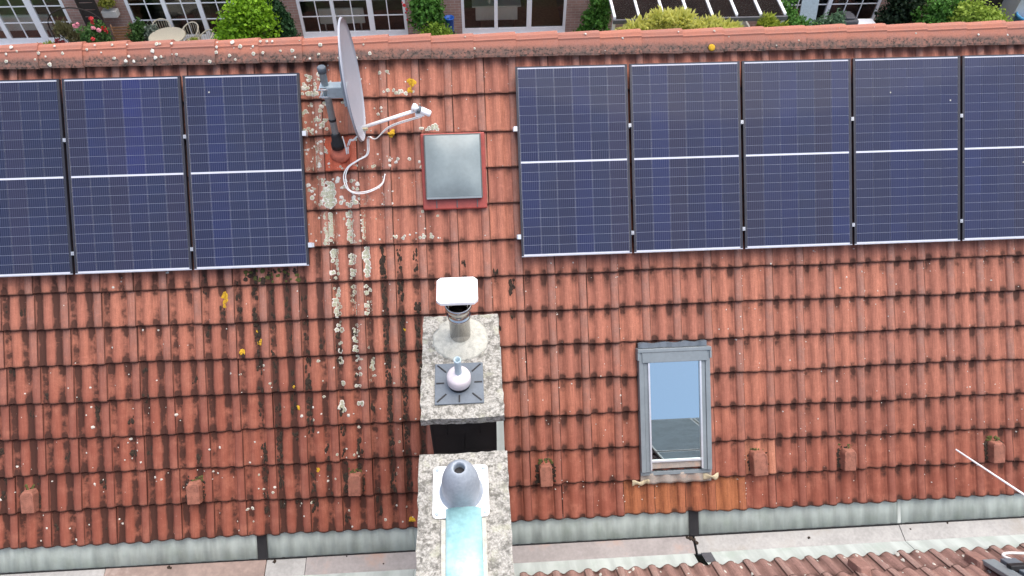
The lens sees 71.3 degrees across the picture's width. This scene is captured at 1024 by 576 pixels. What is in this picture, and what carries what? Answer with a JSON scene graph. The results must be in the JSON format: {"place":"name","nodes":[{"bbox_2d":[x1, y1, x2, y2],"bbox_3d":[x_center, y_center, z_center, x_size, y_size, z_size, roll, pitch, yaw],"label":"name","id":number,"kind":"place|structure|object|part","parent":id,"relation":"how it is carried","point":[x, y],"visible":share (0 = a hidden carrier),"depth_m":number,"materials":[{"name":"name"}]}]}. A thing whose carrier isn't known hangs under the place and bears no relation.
{"place":"outdoors","nodes":[
{"label":"outdoors","id":0,"kind":"place"},
{"bbox_2d":[0,0,95,44],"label":"row house","id":1,"kind":"structure","parent":0,"point":[33,9],"depth_m":20.36,"materials":[{"name":"brick"}]},
{"bbox_2d":[0,14,53,36],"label":"radiator","id":2,"kind":"object","parent":1,"relation":"in","point":[22,18],"visible":0.58,"depth_m":20.35,"materials":[{"name":"white metal"}]},
{"bbox_2d":[0,0,73,44],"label":"patio window","id":3,"kind":"structure","parent":1,"relation":"in","point":[31,9],"depth_m":20.06,"materials":[{"name":"white wood"}]},
{"bbox_2d":[51,16,82,42],"bbox_3d":[-12.056,-6.763,19.558,0.847,1.360,0.605,-2,48,-3],"label":"brown grass plant","id":4,"kind":"object","parent":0,"point":[71,34],"depth_m":19.29,"materials":[{"name":"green plant"}]},
{"bbox_2d":[91,0,269,41],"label":"row house","id":5,"kind":"structure","parent":0,"point":[202,14],"depth_m":21.34,"materials":[{"name":"brick"}]},
{"bbox_2d":[97,0,119,17],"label":"flower box","id":6,"kind":"object","parent":5,"relation":"attached to","point":[108,11],"visible":1,"depth_m":19.61,"materials":[{"name":"white ceramic"}]},
{"bbox_2d":[124,0,233,40],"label":"patio window","id":7,"kind":"structure","parent":5,"relation":"in","point":[199,4],"depth_m":20.06,"materials":[{"name":"white glass"}]},
{"bbox_2d":[279,0,440,37],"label":"row house","id":8,"kind":"structure","parent":0,"point":[389,17],"depth_m":21.29,"materials":[{"name":"brick"}]},
{"bbox_2d":[318,7,364,30],"bbox_3d":[-4.964,-7.842,20.922,1.300,0.740,0.068,-2,48,-3],"label":"radiator","id":9,"kind":"object","parent":8,"relation":"in","point":[341,11],"visible":0.74,"depth_m":20.77,"materials":[{"name":"white metal"}]},
{"bbox_2d":[296,0,407,37],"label":"patio window","id":10,"kind":"structure","parent":8,"relation":"in","point":[392,32],"depth_m":20.62,"materials":[{"name":"white glass"}]},
{"bbox_2d":[441,0,586,33],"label":"row house","id":11,"kind":"structure","parent":0,"point":[462,12],"depth_m":20.98,"materials":[{"name":"brick"}]},
{"bbox_2d":[472,0,520,26],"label":"sideboard","id":12,"kind":"object","parent":11,"relation":"in","point":[507,9],"visible":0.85,"depth_m":21.05,"materials":[{"name":"brown wood"}]},
{"bbox_3d":[-0.764,-8.098,21.080,0.580,0.370,0.014,-2,48,-3],"label":"door","id":13,"kind":"part","parent":12,"relation":"part of","materials":[{"name":"grey wood"}]},
{"bbox_3d":[-0.155,-8.122,21.107,0.580,0.370,0.014,-2,48,-3],"label":"door","id":14,"kind":"part","parent":12,"relation":"part of","materials":[{"name":"grey wood"}]},
{"bbox_2d":[461,0,566,33],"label":"patio window","id":15,"kind":"structure","parent":11,"relation":"in","point":[528,28],"depth_m":20.97,"materials":[{"name":"white wood"}]},
{"bbox_2d":[524,0,560,25],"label":"brown carpet","id":16,"kind":"object","parent":11,"relation":"in","point":[545,12],"visible":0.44,"depth_m":21.99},
{"bbox_2d":[587,0,889,30],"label":"row house","id":17,"kind":"structure","parent":0,"point":[862,9],"depth_m":22.16,"materials":[{"name":"brick"}]},
{"bbox_2d":[781,0,881,19],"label":"patio window","id":18,"kind":"structure","parent":17,"relation":"in","point":[829,2],"depth_m":21.07,"materials":[{"name":"white wood"}]},
{"bbox_2d":[799,0,818,24],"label":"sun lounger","id":19,"kind":"object","parent":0,"point":[808,8],"visible":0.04,"depth_m":20.62,"materials":[{"name":"fabric"}]},
{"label":"patio","id":20,"kind":"structure","parent":0,"visible":0},
{"bbox_2d":[54,38,65,42],"bbox_3d":[-12.227,-6.413,19.546,0.283,0.908,0.301,-36,58,-28],"label":"red leaf plant","id":21,"kind":"object","parent":20,"relation":"on","point":[57,40],"visible":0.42,"depth_m":19.28,"materials":[{"name":"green plant"}]},
{"bbox_2d":[47,7,111,38],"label":"rose arch","id":22,"kind":"structure","parent":20,"relation":"on","point":[71,8],"depth_m":19.12,"materials":[{"name":"black metal"}]},
{"bbox_2d":[74,0,109,40],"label":"trellis screen","id":23,"kind":"object","parent":20,"relation":"on","point":[92,5],"visible":0.35,"depth_m":19.48,"materials":[{"name":"brown wood"}]},
{"bbox_2d":[72,16,114,42],"bbox_3d":[-11.039,-6.516,19.102,0.909,1.723,0.899,-2,48,-3],"label":"rose bush","id":24,"kind":"object","parent":20,"relation":"on","point":[94,31],"visible":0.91,"depth_m":18.70,"materials":[{"name":"green plant"}]},
{"bbox_2d":[110,24,133,40],"bbox_3d":[-10.704,-6.680,19.692,0.501,1.004,0.508,-2,48,-3],"label":"slatted chair","id":25,"kind":"object","parent":20,"relation":"on","point":[118,29],"visible":0.42,"depth_m":19.59,"materials":[{"name":"brown wood"}]},
{"bbox_2d":[124,17,146,41],"bbox_3d":[-10.395,-6.957,19.895,0.645,1.144,0.558,-2,48,-3],"label":"dark leaf plant","id":26,"kind":"object","parent":20,"relation":"on","point":[137,30],"visible":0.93,"depth_m":19.65,"materials":[{"name":"green plant"}]},
{"bbox_2d":[143,21,158,40],"bbox_3d":[-10.038,-7.029,20.071,0.628,0.978,0.527,-13,50,-12],"label":"silver plant","id":27,"kind":"object","parent":20,"relation":"on","point":[148,32],"visible":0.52,"depth_m":19.82,"materials":[{"name":"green plant"}]},
{"bbox_2d":[151,18,170,29],"bbox_3d":[-9.792,-7.081,20.143,0.534,0.879,0.498,-11,49,-10],"label":"garden chair","id":28,"kind":"object","parent":20,"relation":"on","point":[160,19],"visible":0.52,"depth_m":19.97,"materials":[{"name":"white metal"}]},
{"bbox_2d":[148,27,185,40],"bbox_3d":[-9.514,-6.722,19.941,0.980,0.707,0.980,-2,48,-3],"label":"garden table","id":29,"kind":"object","parent":20,"relation":"on","point":[174,33],"visible":0.6,"depth_m":19.71,"materials":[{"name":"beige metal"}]},
{"bbox_2d":[182,21,201,40],"bbox_3d":[-8.938,-6.957,20.040,0.535,0.879,0.498,20,51,16],"label":"garden chair","id":30,"kind":"object","parent":20,"relation":"on","point":[196,33],"visible":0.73,"depth_m":19.92,"materials":[{"name":"beige metal"}]},
{"bbox_2d":[199,29,213,39],"bbox_3d":[-8.408,-6.674,19.793,0.498,0.879,0.534,-28,54,-23],"label":"garden chair","id":31,"kind":"object","parent":20,"relation":"on","point":[202,33],"visible":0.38,"depth_m":19.68,"materials":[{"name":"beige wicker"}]},
{"bbox_2d":[211,0,282,39],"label":"lime shrub","id":32,"kind":"object","parent":20,"relation":"on","point":[243,19],"visible":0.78,"depth_m":18.44,"materials":[{"name":"green plant"}]},
{"bbox_2d":[266,0,301,37],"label":"dark shrub","id":33,"kind":"object","parent":20,"relation":"on","point":[286,23],"visible":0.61,"depth_m":19.31,"materials":[{"name":"green plant"}]},
{"bbox_2d":[401,0,449,32],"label":"roundleaf shrub","id":34,"kind":"object","parent":20,"relation":"on","point":[423,13],"visible":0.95,"depth_m":19.61,"materials":[{"name":"green plant"}]},
{"bbox_2d":[413,21,455,35],"bbox_3d":[-2.135,-6.903,19.907,1.318,1.177,0.935,-2,48,-3],"label":"lime plant","id":35,"kind":"object","parent":20,"relation":"on","point":[434,29],"visible":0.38,"depth_m":19.64,"materials":[{"name":"green plant"}]},
{"bbox_2d":[444,15,454,33],"bbox_3d":[-1.776,-7.327,20.436,0.290,0.890,0.290,-2,48,-3],"label":"blue pot","id":36,"kind":"object","parent":20,"relation":"on","point":[450,20],"visible":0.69,"depth_m":20.17,"materials":[{"name":"plastic"}]},
{"bbox_2d":[573,0,611,31],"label":"corner shrub","id":37,"kind":"object","parent":20,"relation":"on","point":[596,15],"visible":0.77,"depth_m":19.82,"materials":[{"name":"green plant"}]},
{"bbox_2d":[780,0,820,25],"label":"leafy shrub","id":38,"kind":"object","parent":20,"relation":"on","point":[793,18],"visible":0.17,"depth_m":19.14,"materials":[{"name":"green plant"}]},
{"bbox_2d":[812,8,845,24],"bbox_3d":[8.762,-7.125,20.037,0.852,1.443,0.872,34,56,26],"label":"grey leaf plant","id":39,"kind":"object","parent":20,"relation":"on","point":[837,18],"visible":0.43,"depth_m":19.66,"materials":[{"name":"green plant"}]},
{"bbox_2d":[842,11,858,24],"bbox_3d":[9.604,-7.516,20.715,0.520,0.900,0.500,-2,48,-3],"label":"covered furniture","id":40,"kind":"object","parent":20,"relation":"on","point":[851,19],"visible":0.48,"depth_m":20.32,"materials":[{"name":"grey fabric"}]},
{"bbox_2d":[858,19,874,23],"bbox_3d":[10.111,-7.370,20.697,0.520,0.740,0.360,-2,48,-3],"label":"white bench","id":41,"kind":"object","parent":20,"relation":"on","point":[866,21],"visible":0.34,"depth_m":20.43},
{"bbox_2d":[874,0,929,24],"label":"black green shrub","id":42,"kind":"object","parent":20,"relation":"on","point":[896,11],"visible":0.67,"depth_m":20.12,"materials":[{"name":"green plant"}]},
{"bbox_2d":[908,0,970,23],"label":"fresh shrub","id":43,"kind":"object","parent":20,"relation":"on","point":[938,11],"visible":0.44,"depth_m":19.46,"materials":[{"name":"green plant"}]},
{"bbox_2d":[973,0,1002,9],"bbox_3d":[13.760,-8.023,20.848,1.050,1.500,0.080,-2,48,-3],"label":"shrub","id":44,"kind":"object","parent":20,"relation":"on","point":[994,2],"depth_m":20.58,"materials":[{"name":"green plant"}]},
{"bbox_2d":[999,0,1023,20],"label":"garden wall","id":45,"kind":"structure","parent":20,"relation":"on","point":[1011,7],"depth_m":20.24,"materials":[{"name":"concrete"}]},
{"bbox_2d":[1014,12,1023,20],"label":"blue bin","id":46,"kind":"object","parent":20,"relation":"on","point":[1018,17],"visible":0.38,"depth_m":20.03,"materials":[{"name":"plastic"}]},
{"label":"ground","id":47,"kind":"structure","parent":0,"visible":0},
{"bbox_2d":[0,20,1023,575],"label":"house","id":48,"kind":"structure","parent":47,"relation":"on","point":[382,342],"depth_m":6.79,"materials":[{"name":"tile"}]},
{"bbox_2d":[63,131,307,141],"bbox_3d":[-3.583,-1.351,6.486,3.402,0.044,0.084,-2,3,-3],"label":"mounting rail","id":49,"kind":"object","parent":48,"relation":"attached to","point":[304,133],"visible":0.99,"depth_m":6.53,"materials":[{"name":"metal"}]},
{"bbox_2d":[71,242,314,254],"bbox_3d":[-3.541,-0.334,6.545,3.412,0.044,0.084,-2,3,-3],"label":"mounting rail","id":50,"kind":"object","parent":48,"relation":"attached to","point":[311,244],"visible":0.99,"depth_m":6.59,"materials":[{"name":"metal"}]},
{"bbox_2d":[0,79,74,276],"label":"solar panel","id":51,"kind":"object","parent":50,"relation":"attached to","point":[35,229],"visible":1,"depth_m":6.44,"materials":[{"name":"blue glass"}]},
{"bbox_2d":[61,76,192,273],"bbox_3d":[-3.488,-1.021,6.490,1.040,1.755,0.036,-2,3,-3],"label":"solar panel","id":52,"kind":"object","parent":50,"relation":"attached to","point":[127,172],"visible":1,"depth_m":6.47,"materials":[{"name":"blue glass"}]},
{"bbox_2d":[182,73,309,269],"bbox_3d":[-2.426,-1.063,6.537,1.040,1.755,0.038,-2,3,-3],"label":"solar panel","id":53,"kind":"object","parent":50,"relation":"attached to","point":[246,168],"visible":1,"depth_m":6.52,"materials":[{"name":"blue glass"}]},
{"bbox_2d":[317,17,430,193],"bbox_3d":[-1.256,-1.561,6.229,0.828,1.541,0.764,26,53,21],"label":"satellite dish","id":54,"kind":"object","parent":48,"relation":"attached to","point":[348,89],"visible":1,"depth_m":6.32,"materials":[{"name":"metal"}]},
{"bbox_2d":[0,493,1023,575],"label":"valley gutter","id":55,"kind":"object","parent":48,"relation":"attached to","point":[769,534],"visible":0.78,"depth_m":6.99,"materials":[{"name":"metal"}]},
{"bbox_2d":[632,340,718,485],"bbox_3d":[1.561,1.207,7.076,0.855,0.431,1.406,-2,93,-3],"label":"roof window","id":56,"kind":"structure","parent":48,"relation":"in","point":[673,379],"depth_m":6.89,"materials":[{"name":"grey metal"}]},
{"bbox_2d":[513,114,962,131],"bbox_3d":[2.755,-1.585,6.774,5.500,0.044,0.084,-2,3,-3],"label":"mounting rail","id":57,"kind":"object","parent":48,"relation":"attached to","point":[515,127],"visible":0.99,"depth_m":6.70,"materials":[{"name":"metal"}]},
{"bbox_2d":[517,219,962,238],"bbox_3d":[2.792,-0.587,6.832,5.500,0.044,0.084,-2,3,-3],"label":"mounting rail","id":58,"kind":"object","parent":48,"relation":"attached to","point":[632,232],"visible":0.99,"depth_m":6.76,"materials":[{"name":"metal"}]},
{"bbox_2d":[515,64,631,256],"bbox_3d":[0.579,-1.185,6.674,1.040,1.755,0.036,-2,3,-3],"label":"solar panel","id":59,"kind":"object","parent":58,"relation":"attached to","point":[573,154],"visible":1,"depth_m":6.66,"materials":[{"name":"blue glass"}]},
{"bbox_2d":[629,61,742,252],"bbox_3d":[1.641,-1.226,6.722,1.040,1.755,0.036,-2,3,-3],"label":"solar panel","id":60,"kind":"object","parent":58,"relation":"attached to","point":[685,134],"visible":1,"depth_m":6.71,"materials":[{"name":"blue glass"}]},
{"bbox_2d":[741,58,851,248],"bbox_3d":[2.702,-1.268,6.770,1.040,1.755,0.036,-2,3,-3],"label":"solar panel","id":61,"kind":"object","parent":58,"relation":"attached to","point":[796,155],"visible":1,"depth_m":6.75,"materials":[{"name":"blue glass"}]},
{"bbox_2d":[851,56,959,244],"bbox_3d":[3.764,-1.310,6.817,1.040,1.755,0.038,-2,3,-3],"label":"solar panel","id":62,"kind":"object","parent":58,"relation":"attached to","point":[906,152],"visible":1,"depth_m":6.80,"materials":[{"name":"blue glass"}]},
{"bbox_2d":[960,54,1023,240],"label":"solar panel","id":63,"kind":"object","parent":58,"relation":"attached to","point":[992,149],"visible":1,"depth_m":6.84,"materials":[{"name":"blue glass"}]},
{"bbox_2d":[615,5,744,29],"bbox_3d":[4.188,-6.011,18.223,3.661,2.622,1.060,-2,48,-3],"label":"golden conifer","id":64,"kind":"object","parent":47,"relation":"on","point":[670,18],"visible":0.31,"depth_m":17.45,"materials":[{"name":"yellow plant"}]},
{"bbox_2d":[592,0,787,29],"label":"conservatory","id":65,"kind":"object","parent":47,"relation":"on","point":[743,11],"visible":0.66,"depth_m":18.05,"materials":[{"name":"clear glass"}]},
{"bbox_2d":[416,450,1023,575],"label":"front house","id":66,"kind":"structure","parent":47,"relation":"on","point":[464,518],"depth_m":4.91,"materials":[{"name":"brown tile"}]},
{"bbox_2d":[955,449,1023,495],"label":"aerial rod","id":67,"kind":"object","parent":66,"relation":"attached to","point":[999,478],"visible":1,"depth_m":6.62,"materials":[{"name":"white metal"}]},
{"bbox_2d":[982,558,1023,575],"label":"grey bracket","id":68,"kind":"object","parent":66,"relation":"attached to","point":[1009,567],"visible":1,"depth_m":6.29,"materials":[{"name":"metal"}]},
{"bbox_2d":[1001,552,1023,557],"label":"white hose","id":69,"kind":"object","parent":66,"relation":"on","point":[1003,554],"visible":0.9,"depth_m":6.57,"materials":[{"name":"white plastic"}]},
{"bbox_2d":[755,11,788,26],"bbox_3d":[6.824,-6.118,18.555,1.501,2.291,0.895,-2,48,-3],"label":"golden conifer","id":70,"kind":"object","parent":47,"relation":"on","point":[768,20],"visible":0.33,"depth_m":17.80,"materials":[{"name":"yellow plant"}]},
{"bbox_2d":[946,0,1014,21],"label":"yellow green shrub","id":71,"kind":"object","parent":47,"relation":"on","point":[974,11],"visible":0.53,"depth_m":19.04,"materials":[{"name":"green plant"}]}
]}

